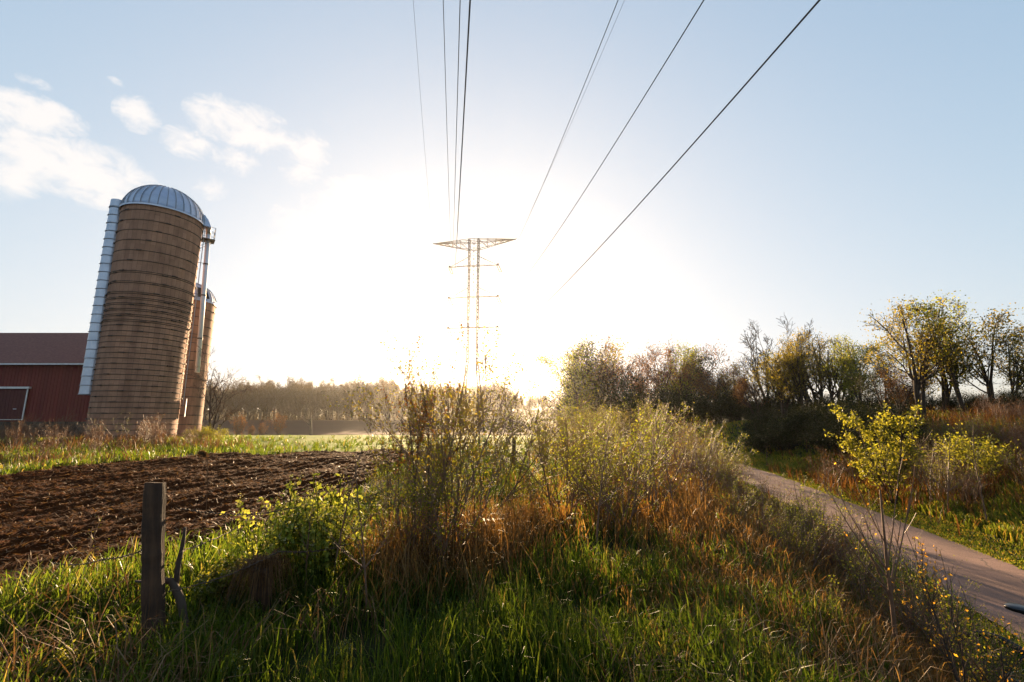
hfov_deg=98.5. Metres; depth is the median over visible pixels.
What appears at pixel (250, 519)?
barbed wire
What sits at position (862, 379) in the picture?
tree
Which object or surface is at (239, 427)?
bare shrub
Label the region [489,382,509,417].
wood tree
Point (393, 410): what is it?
wood tree
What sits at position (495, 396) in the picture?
wood tree
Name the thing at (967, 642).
shrub
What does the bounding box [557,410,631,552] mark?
sapling
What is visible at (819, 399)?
hedge bush
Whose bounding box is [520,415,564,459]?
shrub
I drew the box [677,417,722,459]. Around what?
shrub
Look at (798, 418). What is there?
hedge bush
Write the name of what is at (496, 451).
shrub
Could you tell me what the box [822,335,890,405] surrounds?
tree
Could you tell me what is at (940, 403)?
hedge bush
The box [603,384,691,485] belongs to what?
shrub
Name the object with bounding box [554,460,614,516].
shrub
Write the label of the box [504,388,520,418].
wood tree
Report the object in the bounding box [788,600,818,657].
leafy whip
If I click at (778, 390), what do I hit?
tree
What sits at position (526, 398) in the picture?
wood tree
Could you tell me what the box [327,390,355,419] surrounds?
wood tree
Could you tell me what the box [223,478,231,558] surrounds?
foxtail grass
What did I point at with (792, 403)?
hedge bush
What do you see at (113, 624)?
flowering weed
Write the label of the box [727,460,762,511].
sapling
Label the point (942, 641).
sapling
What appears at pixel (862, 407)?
hedge bush
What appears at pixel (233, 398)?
wood tree
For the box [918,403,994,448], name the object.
shrub
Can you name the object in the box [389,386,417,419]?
wood tree
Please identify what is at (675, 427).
shrub
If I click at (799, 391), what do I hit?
tree
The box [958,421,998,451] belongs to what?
shrub
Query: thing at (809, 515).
shrub
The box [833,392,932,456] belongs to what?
hedge bush
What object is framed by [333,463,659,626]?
dry grass
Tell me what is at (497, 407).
wood tree
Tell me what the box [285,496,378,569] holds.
flowering weed
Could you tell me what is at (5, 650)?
dead stalk
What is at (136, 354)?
silo
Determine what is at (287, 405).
wood tree
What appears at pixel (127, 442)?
dry grass
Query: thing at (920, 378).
tree
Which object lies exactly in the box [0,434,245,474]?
grass
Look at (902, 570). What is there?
leafy whip
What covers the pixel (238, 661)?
flowering weed
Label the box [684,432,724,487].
sapling
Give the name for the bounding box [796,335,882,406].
tree
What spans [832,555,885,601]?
shrub
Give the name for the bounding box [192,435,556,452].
crop field
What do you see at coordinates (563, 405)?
tree
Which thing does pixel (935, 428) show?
shrub
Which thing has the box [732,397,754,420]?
hedge bush
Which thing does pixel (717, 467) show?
sapling
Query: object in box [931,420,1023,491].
round shrub
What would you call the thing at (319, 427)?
crop field
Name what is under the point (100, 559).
barbed wire
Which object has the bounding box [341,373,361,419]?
wood tree
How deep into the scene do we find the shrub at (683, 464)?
9.60 m
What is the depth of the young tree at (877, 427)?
14.63 m
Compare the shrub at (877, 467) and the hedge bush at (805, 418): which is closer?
the shrub at (877, 467)
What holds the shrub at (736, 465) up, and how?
on the ground at (331, 646)
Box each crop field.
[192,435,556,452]
[201,420,624,434]
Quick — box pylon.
[433,238,515,431]
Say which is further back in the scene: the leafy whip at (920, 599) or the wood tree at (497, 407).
the wood tree at (497, 407)
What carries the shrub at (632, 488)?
on the ground at (331, 646)
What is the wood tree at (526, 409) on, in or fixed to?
on the ground at (331, 646)
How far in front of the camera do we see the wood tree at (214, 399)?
180.86 m
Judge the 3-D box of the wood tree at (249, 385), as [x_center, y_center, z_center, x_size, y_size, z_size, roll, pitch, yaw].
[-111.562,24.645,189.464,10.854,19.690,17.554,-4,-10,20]
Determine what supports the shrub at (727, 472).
on the ground at (331, 646)
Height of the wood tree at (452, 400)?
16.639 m
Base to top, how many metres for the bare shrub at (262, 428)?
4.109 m
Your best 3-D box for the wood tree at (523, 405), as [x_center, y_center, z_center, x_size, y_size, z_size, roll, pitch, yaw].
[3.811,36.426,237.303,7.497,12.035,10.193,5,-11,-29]
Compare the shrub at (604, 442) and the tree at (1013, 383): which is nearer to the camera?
the shrub at (604, 442)
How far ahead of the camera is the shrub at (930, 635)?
3.66 m
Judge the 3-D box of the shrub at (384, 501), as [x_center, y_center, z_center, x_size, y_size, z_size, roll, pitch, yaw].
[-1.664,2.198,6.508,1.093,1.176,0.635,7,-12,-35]
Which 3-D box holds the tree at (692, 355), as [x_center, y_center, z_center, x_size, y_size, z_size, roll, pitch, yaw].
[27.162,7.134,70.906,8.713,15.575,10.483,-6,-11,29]
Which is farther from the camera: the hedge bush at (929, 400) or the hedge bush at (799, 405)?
the hedge bush at (799, 405)
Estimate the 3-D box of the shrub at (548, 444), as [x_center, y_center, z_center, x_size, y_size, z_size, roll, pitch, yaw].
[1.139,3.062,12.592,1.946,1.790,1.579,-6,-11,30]
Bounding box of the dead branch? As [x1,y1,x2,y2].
[134,527,188,642]
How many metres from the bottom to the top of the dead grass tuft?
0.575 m
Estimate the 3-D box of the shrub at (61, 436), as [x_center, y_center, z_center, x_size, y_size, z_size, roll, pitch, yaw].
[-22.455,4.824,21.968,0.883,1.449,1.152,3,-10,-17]
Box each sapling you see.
[62,512,108,558]
[101,409,121,441]
[145,414,162,445]
[293,487,319,586]
[295,447,377,581]
[328,463,401,620]
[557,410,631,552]
[622,429,640,491]
[623,460,639,525]
[640,416,697,517]
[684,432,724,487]
[684,439,723,501]
[693,460,706,496]
[708,447,724,483]
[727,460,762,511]
[753,473,773,525]
[764,487,791,528]
[784,479,821,560]
[798,500,819,560]
[802,493,843,558]
[806,504,848,564]
[825,449,915,672]
[835,519,874,602]
[852,526,889,592]
[872,509,900,591]
[880,537,977,681]
[887,533,948,615]
[894,537,937,628]
[895,538,944,640]
[898,529,970,619]
[915,436,971,514]
[938,552,968,638]
[953,425,991,523]
[958,580,1000,652]
[962,614,1023,681]
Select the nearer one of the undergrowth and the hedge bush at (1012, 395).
the hedge bush at (1012, 395)
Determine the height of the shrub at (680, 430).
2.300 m
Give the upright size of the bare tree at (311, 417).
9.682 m
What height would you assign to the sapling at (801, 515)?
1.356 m
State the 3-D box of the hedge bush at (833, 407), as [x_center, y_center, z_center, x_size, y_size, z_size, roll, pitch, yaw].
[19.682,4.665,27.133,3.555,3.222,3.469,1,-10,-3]
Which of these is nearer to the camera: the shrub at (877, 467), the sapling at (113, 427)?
the shrub at (877, 467)
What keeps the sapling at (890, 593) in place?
on the ground at (331, 646)
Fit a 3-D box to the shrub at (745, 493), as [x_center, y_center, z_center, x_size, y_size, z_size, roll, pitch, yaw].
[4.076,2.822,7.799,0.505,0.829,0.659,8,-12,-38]
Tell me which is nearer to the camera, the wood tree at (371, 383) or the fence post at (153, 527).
the fence post at (153, 527)
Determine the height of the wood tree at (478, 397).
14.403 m
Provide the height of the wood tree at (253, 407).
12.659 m
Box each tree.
[187,344,256,440]
[203,391,211,419]
[204,388,225,419]
[209,391,227,419]
[213,387,231,413]
[220,393,235,419]
[222,391,247,416]
[228,390,240,419]
[230,374,266,419]
[232,381,249,419]
[236,391,251,418]
[239,390,255,419]
[244,379,272,419]
[247,392,260,419]
[249,381,273,419]
[257,386,286,419]
[261,379,283,419]
[264,389,281,419]
[267,391,293,419]
[270,387,290,418]
[275,380,302,419]
[280,393,323,434]
[281,388,299,419]
[284,374,305,418]
[287,381,308,418]
[287,386,309,419]
[296,378,314,409]
[301,386,320,419]
[304,383,327,419]
[305,389,325,419]
[315,386,341,418]
[316,377,334,417]
[316,380,341,419]
[317,383,340,419]
[323,388,343,419]
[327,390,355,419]
[330,378,343,417]
[338,382,358,419]
[339,392,356,419]
[340,379,366,419]
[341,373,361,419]
[352,378,378,419]
[356,382,374,419]
[359,386,376,419]
[366,379,391,419]
[371,376,404,419]
[375,377,395,417]
[375,391,389,418]
[384,396,397,419]
[386,382,400,418]
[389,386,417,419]
[434,392,450,419]
[443,384,464,412]
[463,383,478,416]
[466,387,485,408]
[470,384,489,419]
[475,392,493,419]
[486,385,500,417]
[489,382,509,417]
[491,391,512,416]
[491,398,502,419]
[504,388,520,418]
[516,400,525,414]
[517,395,530,415]
[524,396,538,418]
[528,394,544,413]
[533,338,604,433]
[538,359,596,433]
[540,392,550,410]
[554,332,643,424]
[557,344,654,435]
[572,331,658,435]
[578,338,628,436]
[624,335,706,403]
[626,337,729,400]
[656,339,705,428]
[666,352,721,427]
[677,355,752,419]
[678,359,751,424]
[711,360,764,420]
[720,364,783,416]
[735,320,774,401]
[745,334,825,417]
[746,327,833,410]
[756,350,806,416]
[763,315,824,403]
[767,326,841,406]
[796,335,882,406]
[821,334,891,397]
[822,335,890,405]
[823,399,925,503]
[844,349,911,409]
[853,297,981,419]
[871,291,984,413]
[873,364,940,412]
[887,290,995,413]
[937,302,1022,405]
[978,320,1023,393]
[981,326,1023,405]
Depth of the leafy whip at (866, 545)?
5.41 m
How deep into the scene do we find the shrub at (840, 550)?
5.36 m
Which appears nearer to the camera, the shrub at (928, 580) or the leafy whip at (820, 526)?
the shrub at (928, 580)
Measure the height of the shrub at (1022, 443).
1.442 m
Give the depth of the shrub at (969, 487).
12.95 m
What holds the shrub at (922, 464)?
on the ground at (331, 646)
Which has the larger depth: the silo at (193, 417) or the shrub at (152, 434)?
the silo at (193, 417)
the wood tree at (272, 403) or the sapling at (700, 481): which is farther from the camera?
the wood tree at (272, 403)
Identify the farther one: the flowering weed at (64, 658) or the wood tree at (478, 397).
the wood tree at (478, 397)
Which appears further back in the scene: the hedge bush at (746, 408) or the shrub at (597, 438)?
the hedge bush at (746, 408)
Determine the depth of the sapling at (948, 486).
12.43 m
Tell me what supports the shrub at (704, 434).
on the ground at (331, 646)
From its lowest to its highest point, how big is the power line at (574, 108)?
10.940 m
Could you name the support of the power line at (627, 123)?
attached to the pylon
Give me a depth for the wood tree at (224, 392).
193.75 m
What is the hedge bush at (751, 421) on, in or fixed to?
on the ground at (331, 646)
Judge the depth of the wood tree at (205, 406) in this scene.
181.67 m
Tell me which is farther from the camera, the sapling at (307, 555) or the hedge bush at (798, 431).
the hedge bush at (798, 431)
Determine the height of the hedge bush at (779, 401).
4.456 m
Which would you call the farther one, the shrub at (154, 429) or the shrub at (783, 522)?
the shrub at (154, 429)
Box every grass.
[0,432,299,468]
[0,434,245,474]
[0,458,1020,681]
[197,450,209,580]
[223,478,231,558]
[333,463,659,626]
[475,434,1019,681]
[669,409,1023,675]
[731,401,1023,534]
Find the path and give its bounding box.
[718,458,1023,641]
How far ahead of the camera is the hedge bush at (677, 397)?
59.78 m
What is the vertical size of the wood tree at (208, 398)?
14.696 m
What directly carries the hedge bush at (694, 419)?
on the ground at (331, 646)
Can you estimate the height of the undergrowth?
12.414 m
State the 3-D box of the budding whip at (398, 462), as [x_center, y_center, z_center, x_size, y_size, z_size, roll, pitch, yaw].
[-1.324,1.530,5.182,0.618,2.102,0.317,-8,-12,38]
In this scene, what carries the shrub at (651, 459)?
on the ground at (331, 646)
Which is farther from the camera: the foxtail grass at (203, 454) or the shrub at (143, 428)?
the shrub at (143, 428)
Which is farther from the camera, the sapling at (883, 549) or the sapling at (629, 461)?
the sapling at (629, 461)
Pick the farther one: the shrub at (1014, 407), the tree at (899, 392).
the tree at (899, 392)
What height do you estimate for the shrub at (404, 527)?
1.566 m
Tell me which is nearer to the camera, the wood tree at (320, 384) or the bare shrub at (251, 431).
the bare shrub at (251, 431)
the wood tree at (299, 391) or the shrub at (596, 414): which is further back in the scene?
the wood tree at (299, 391)
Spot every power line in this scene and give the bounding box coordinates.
[413,2,432,237]
[443,0,451,262]
[451,0,460,304]
[451,0,470,329]
[500,0,703,303]
[501,0,617,270]
[504,0,820,333]
[518,0,624,233]
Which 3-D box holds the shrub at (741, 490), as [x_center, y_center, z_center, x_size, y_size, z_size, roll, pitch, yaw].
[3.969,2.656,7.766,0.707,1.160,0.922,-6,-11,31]
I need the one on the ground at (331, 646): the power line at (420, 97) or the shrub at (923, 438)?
the shrub at (923, 438)
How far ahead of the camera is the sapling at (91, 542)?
4.33 m
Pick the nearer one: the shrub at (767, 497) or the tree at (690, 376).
the shrub at (767, 497)
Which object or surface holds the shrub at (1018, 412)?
on the ground at (331, 646)
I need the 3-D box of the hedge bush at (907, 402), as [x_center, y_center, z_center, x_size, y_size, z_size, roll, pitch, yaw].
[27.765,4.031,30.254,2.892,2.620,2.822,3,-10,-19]
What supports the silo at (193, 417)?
on the ground at (331, 646)
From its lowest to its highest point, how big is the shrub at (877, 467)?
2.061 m
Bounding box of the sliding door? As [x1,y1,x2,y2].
[0,387,30,419]
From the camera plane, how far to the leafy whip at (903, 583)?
4.97 m
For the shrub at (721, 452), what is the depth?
9.71 m
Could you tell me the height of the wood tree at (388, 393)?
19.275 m
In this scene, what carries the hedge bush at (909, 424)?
on the ground at (331, 646)
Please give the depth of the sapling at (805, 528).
5.45 m
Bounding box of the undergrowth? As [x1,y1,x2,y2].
[202,396,522,420]
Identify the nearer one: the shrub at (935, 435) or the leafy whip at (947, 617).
the leafy whip at (947, 617)
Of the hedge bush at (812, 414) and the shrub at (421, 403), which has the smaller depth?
the shrub at (421, 403)
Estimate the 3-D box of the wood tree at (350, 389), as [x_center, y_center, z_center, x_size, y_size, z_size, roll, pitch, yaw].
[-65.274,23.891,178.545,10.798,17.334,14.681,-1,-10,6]
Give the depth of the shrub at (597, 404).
17.35 m
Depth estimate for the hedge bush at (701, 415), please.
55.95 m
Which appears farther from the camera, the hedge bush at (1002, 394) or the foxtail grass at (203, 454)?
the hedge bush at (1002, 394)
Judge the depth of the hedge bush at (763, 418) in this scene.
32.42 m
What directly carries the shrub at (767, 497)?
on the ground at (331, 646)
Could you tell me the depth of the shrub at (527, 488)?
6.84 m
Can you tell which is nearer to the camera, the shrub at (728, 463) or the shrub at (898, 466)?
the shrub at (728, 463)
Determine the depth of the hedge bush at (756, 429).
32.31 m
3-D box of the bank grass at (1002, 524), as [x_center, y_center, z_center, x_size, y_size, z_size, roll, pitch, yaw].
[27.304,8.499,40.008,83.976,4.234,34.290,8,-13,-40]
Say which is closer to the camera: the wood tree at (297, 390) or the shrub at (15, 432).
the shrub at (15, 432)
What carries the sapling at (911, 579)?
on the ground at (331, 646)
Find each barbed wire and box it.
[52,550,140,566]
[167,540,356,591]
[179,467,384,552]
[179,492,380,515]
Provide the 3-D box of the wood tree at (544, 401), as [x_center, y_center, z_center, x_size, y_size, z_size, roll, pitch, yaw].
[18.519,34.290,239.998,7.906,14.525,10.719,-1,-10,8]
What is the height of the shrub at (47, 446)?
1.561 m
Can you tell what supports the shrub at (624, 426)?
on the ground at (331, 646)
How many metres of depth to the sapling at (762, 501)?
6.28 m
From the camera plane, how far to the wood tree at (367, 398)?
194.07 m
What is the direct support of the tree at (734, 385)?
on the ground at (331, 646)
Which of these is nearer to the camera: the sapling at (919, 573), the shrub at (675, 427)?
the sapling at (919, 573)
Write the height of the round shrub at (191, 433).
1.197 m
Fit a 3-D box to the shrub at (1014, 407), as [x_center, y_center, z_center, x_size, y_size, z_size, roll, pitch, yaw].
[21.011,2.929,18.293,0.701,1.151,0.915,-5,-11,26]
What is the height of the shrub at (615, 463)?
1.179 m
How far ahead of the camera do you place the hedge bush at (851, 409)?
24.50 m
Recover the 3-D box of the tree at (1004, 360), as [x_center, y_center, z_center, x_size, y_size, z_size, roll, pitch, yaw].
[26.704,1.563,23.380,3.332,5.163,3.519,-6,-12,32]
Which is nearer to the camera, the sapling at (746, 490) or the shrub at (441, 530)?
the shrub at (441, 530)
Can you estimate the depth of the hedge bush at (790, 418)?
28.79 m
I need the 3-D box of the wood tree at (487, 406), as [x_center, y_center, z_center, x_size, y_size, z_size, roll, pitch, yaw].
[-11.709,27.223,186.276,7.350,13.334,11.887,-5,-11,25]
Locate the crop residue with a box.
[0,450,414,581]
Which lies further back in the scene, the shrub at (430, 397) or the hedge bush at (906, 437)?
the hedge bush at (906, 437)
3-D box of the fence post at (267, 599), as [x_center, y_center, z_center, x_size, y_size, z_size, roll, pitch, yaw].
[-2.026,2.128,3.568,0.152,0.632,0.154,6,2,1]
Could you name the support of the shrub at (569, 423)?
on the ground at (331, 646)
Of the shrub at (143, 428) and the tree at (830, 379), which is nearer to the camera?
the shrub at (143, 428)
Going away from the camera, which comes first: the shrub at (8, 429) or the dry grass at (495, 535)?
the dry grass at (495, 535)
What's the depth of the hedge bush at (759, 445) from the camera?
30.64 m
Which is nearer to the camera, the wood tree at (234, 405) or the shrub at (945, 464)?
the shrub at (945, 464)
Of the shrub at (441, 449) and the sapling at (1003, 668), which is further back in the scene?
the shrub at (441, 449)
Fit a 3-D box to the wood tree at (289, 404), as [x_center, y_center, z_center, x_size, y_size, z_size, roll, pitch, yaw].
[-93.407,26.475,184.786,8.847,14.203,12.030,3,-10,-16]
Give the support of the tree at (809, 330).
on the ground at (331, 646)
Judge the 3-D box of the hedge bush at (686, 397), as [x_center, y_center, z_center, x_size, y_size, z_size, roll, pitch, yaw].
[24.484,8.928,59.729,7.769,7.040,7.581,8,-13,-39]
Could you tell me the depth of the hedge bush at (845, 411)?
21.60 m
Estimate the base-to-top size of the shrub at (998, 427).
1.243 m
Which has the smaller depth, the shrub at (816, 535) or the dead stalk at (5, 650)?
the dead stalk at (5, 650)
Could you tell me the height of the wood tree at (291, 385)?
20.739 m
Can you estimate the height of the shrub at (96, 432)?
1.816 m
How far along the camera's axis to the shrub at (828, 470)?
17.36 m
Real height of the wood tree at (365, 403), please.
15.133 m
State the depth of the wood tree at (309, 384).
207.49 m
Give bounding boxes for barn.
[0,333,89,436]
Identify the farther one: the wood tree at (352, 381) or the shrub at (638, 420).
the wood tree at (352, 381)
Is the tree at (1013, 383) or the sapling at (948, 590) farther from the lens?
the tree at (1013, 383)
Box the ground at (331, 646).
[1,410,1023,681]
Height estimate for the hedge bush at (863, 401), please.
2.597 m
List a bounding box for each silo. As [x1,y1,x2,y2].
[78,185,215,441]
[176,283,216,436]
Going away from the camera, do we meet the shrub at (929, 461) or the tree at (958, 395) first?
the shrub at (929, 461)
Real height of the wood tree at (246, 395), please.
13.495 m
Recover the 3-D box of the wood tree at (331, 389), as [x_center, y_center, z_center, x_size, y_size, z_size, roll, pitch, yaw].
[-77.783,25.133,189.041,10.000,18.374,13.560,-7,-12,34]
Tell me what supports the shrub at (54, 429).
on the ground at (331, 646)
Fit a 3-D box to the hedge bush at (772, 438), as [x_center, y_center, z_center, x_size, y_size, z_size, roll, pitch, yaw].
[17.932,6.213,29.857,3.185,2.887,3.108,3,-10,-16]
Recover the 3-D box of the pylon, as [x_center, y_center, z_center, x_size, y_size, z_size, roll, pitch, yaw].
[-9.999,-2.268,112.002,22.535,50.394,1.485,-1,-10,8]
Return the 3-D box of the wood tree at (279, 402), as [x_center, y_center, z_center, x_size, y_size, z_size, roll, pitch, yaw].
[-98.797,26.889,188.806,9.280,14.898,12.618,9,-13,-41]
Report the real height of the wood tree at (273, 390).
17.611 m
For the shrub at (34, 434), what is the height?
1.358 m
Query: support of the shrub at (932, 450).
on the ground at (331, 646)
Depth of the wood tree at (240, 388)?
193.90 m
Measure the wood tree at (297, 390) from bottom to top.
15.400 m
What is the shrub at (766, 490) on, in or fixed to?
on the ground at (331, 646)
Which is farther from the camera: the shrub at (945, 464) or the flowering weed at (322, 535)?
the shrub at (945, 464)
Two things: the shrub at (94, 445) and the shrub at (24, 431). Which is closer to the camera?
the shrub at (94, 445)
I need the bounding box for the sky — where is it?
[0,0,1023,410]
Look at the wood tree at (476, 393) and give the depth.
191.06 m
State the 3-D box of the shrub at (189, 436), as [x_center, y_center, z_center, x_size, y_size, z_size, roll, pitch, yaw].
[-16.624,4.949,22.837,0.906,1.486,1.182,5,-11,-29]
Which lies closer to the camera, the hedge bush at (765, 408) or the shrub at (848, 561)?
the shrub at (848, 561)
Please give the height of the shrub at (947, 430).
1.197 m
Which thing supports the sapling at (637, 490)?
on the ground at (331, 646)
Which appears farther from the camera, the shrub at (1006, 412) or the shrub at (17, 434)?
the shrub at (17, 434)
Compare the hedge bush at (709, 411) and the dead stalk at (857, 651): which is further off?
the hedge bush at (709, 411)
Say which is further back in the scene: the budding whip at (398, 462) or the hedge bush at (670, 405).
the hedge bush at (670, 405)
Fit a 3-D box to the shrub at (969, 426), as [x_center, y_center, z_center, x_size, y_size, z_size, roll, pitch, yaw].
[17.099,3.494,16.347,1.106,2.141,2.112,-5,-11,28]
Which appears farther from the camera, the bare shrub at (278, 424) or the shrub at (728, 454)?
the bare shrub at (278, 424)
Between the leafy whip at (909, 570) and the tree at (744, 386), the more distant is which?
the tree at (744, 386)
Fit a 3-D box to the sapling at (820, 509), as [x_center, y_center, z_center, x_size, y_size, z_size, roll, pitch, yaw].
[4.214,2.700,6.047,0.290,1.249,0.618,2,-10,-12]
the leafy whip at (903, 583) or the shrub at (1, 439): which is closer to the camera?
the leafy whip at (903, 583)
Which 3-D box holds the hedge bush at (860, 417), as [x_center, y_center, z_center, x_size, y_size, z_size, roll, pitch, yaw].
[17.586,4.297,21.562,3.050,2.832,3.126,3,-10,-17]
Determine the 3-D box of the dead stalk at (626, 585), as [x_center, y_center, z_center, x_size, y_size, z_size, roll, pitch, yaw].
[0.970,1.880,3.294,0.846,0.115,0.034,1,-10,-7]
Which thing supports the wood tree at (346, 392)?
on the ground at (331, 646)
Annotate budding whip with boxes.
[379,382,416,543]
[388,334,427,556]
[402,324,472,564]
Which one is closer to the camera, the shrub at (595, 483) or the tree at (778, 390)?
the shrub at (595, 483)
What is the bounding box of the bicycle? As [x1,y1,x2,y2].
[953,602,1023,681]
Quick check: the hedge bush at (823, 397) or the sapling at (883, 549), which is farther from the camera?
the hedge bush at (823, 397)
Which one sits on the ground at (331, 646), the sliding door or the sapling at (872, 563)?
the sapling at (872, 563)
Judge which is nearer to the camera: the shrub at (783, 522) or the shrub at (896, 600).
the shrub at (896, 600)
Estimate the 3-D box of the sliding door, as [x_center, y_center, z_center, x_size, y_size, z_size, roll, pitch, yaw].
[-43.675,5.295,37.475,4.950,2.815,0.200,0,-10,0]
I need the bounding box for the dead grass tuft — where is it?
[207,545,301,623]
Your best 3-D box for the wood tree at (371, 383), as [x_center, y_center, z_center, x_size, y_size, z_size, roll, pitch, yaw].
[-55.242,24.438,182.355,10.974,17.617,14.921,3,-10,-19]
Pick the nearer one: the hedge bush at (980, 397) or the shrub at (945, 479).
the shrub at (945, 479)
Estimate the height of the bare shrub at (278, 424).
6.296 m
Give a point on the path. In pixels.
(1001, 582)
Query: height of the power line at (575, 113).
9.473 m
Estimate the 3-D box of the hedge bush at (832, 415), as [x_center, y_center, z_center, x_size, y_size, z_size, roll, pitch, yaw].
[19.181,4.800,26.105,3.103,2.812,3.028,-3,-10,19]
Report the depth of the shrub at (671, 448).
10.91 m
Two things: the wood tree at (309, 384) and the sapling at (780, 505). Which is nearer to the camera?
the sapling at (780, 505)
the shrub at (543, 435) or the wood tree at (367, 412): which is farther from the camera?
the wood tree at (367, 412)
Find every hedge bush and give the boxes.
[603,372,652,435]
[618,378,659,429]
[623,381,677,432]
[649,385,698,433]
[656,389,699,434]
[664,384,720,428]
[677,387,718,426]
[690,397,721,425]
[697,387,736,423]
[708,384,754,423]
[713,392,745,420]
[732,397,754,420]
[735,392,764,419]
[736,402,783,445]
[736,415,777,453]
[742,405,781,443]
[742,411,778,451]
[745,397,778,416]
[749,388,786,417]
[752,404,809,451]
[752,418,797,450]
[763,389,804,413]
[764,395,792,418]
[767,415,807,450]
[775,403,809,428]
[780,394,809,414]
[784,408,812,445]
[785,399,821,442]
[785,400,822,445]
[788,401,848,452]
[791,396,847,442]
[792,397,813,413]
[797,400,835,437]
[798,391,830,410]
[804,394,858,432]
[809,391,836,409]
[815,401,851,438]
[817,412,861,452]
[825,401,884,447]
[831,395,856,411]
[832,401,876,432]
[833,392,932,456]
[835,404,902,439]
[836,398,888,423]
[850,388,888,412]
[855,405,935,463]
[868,401,937,445]
[887,394,910,411]
[891,380,935,411]
[906,385,941,410]
[931,395,957,411]
[940,385,983,413]
[964,393,986,411]
[968,392,999,409]
[972,388,1014,413]
[990,387,1023,411]
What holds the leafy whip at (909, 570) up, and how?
on the ground at (331, 646)
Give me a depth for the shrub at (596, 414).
13.96 m
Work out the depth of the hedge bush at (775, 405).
46.91 m
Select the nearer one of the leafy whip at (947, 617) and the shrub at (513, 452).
the leafy whip at (947, 617)
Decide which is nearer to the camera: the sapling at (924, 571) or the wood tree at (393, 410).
the sapling at (924, 571)
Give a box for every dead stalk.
[0,639,25,679]
[588,583,693,603]
[826,639,887,675]
[853,602,883,655]
[964,652,989,681]
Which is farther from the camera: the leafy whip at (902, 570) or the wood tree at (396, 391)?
the wood tree at (396, 391)
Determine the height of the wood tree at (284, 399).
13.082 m
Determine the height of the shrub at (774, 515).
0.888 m
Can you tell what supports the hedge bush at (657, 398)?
on the ground at (331, 646)
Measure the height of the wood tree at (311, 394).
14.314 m
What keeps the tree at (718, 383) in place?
on the ground at (331, 646)
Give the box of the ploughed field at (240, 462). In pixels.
[0,448,422,590]
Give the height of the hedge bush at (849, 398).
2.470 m
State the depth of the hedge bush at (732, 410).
53.29 m
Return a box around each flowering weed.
[43,639,79,681]
[66,619,83,635]
[102,611,130,636]
[184,561,225,619]
[203,549,246,608]
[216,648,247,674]
[217,653,247,681]
[219,472,395,584]
[229,490,319,590]
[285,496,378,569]
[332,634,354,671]
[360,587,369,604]
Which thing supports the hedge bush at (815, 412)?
on the ground at (331, 646)
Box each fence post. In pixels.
[140,482,165,654]
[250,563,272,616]
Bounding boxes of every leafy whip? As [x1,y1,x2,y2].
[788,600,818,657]
[811,504,837,551]
[813,574,845,652]
[857,533,888,574]
[873,540,904,602]
[882,574,913,616]
[888,541,932,611]
[888,546,918,592]
[895,564,925,601]
[902,565,945,635]
[903,581,968,679]
[909,568,944,621]
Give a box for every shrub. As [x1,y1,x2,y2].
[0,417,30,445]
[0,422,10,443]
[0,422,32,445]
[1,421,27,439]
[10,412,46,440]
[20,426,61,457]
[22,424,45,445]
[39,418,59,437]
[46,425,73,446]
[50,414,86,441]
[81,419,109,442]
[83,430,113,451]
[135,421,151,439]
[136,415,171,442]
[140,415,166,443]
[144,425,164,446]
[183,424,201,444]
[184,429,202,441]
[193,426,213,440]
[208,425,229,440]
[229,411,247,434]
[246,424,256,434]
[258,419,270,434]
[268,411,289,434]
[323,355,569,518]
[343,374,491,528]
[353,322,536,549]
[360,433,458,560]
[365,460,426,524]
[389,360,490,489]
[391,423,499,578]
[454,361,598,518]
[484,394,626,527]
[505,446,552,519]
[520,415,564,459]
[521,416,579,472]
[527,400,631,507]
[539,411,612,466]
[540,401,680,533]
[540,405,594,449]
[553,434,609,484]
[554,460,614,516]
[555,408,581,456]
[563,390,615,445]
[563,435,629,525]
[564,404,616,452]
[572,420,618,474]
[579,406,620,433]
[582,397,617,462]
[593,457,635,521]
[596,450,637,479]
[598,414,630,450]
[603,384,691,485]
[603,444,632,478]
[612,407,633,446]
[615,400,667,446]
[617,396,691,519]
[622,412,656,466]
[631,403,700,460]
[638,397,669,446]
[639,416,728,486]
[645,430,678,459]
[655,425,699,468]
[663,412,691,454]
[666,436,705,474]
[672,417,748,479]
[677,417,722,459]
[681,415,726,456]
[686,438,758,483]
[696,438,749,474]
[704,471,759,527]
[711,455,745,490]
[714,449,751,489]
[715,459,756,503]
[720,453,750,477]
[727,477,762,506]
[746,476,782,516]
[748,471,800,518]
[749,512,780,541]
[750,493,805,537]
[752,492,851,572]
[761,507,823,558]
[774,477,889,546]
[778,494,835,540]
[779,472,839,553]
[796,510,861,561]
[799,522,882,585]
[805,446,855,491]
[807,515,879,584]
[820,532,875,602]
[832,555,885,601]
[833,522,895,608]
[845,564,951,651]
[853,443,895,488]
[861,559,989,643]
[862,579,930,633]
[881,449,920,488]
[897,430,958,501]
[898,435,964,474]
[900,432,951,473]
[900,597,986,679]
[905,449,942,475]
[914,443,973,494]
[915,416,960,447]
[916,428,931,448]
[917,584,1023,681]
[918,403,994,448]
[919,463,979,503]
[922,422,947,443]
[924,448,960,486]
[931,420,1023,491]
[940,420,959,439]
[945,408,991,456]
[950,465,987,498]
[951,464,989,504]
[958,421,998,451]
[960,608,1022,681]
[971,411,1023,444]
[973,391,1002,415]
[981,395,1010,418]
[985,417,1023,442]
[987,403,1015,421]
[991,446,1021,471]
[994,451,1023,486]
[998,414,1023,456]
[1001,393,1023,422]
[1006,423,1023,463]
[1007,398,1023,414]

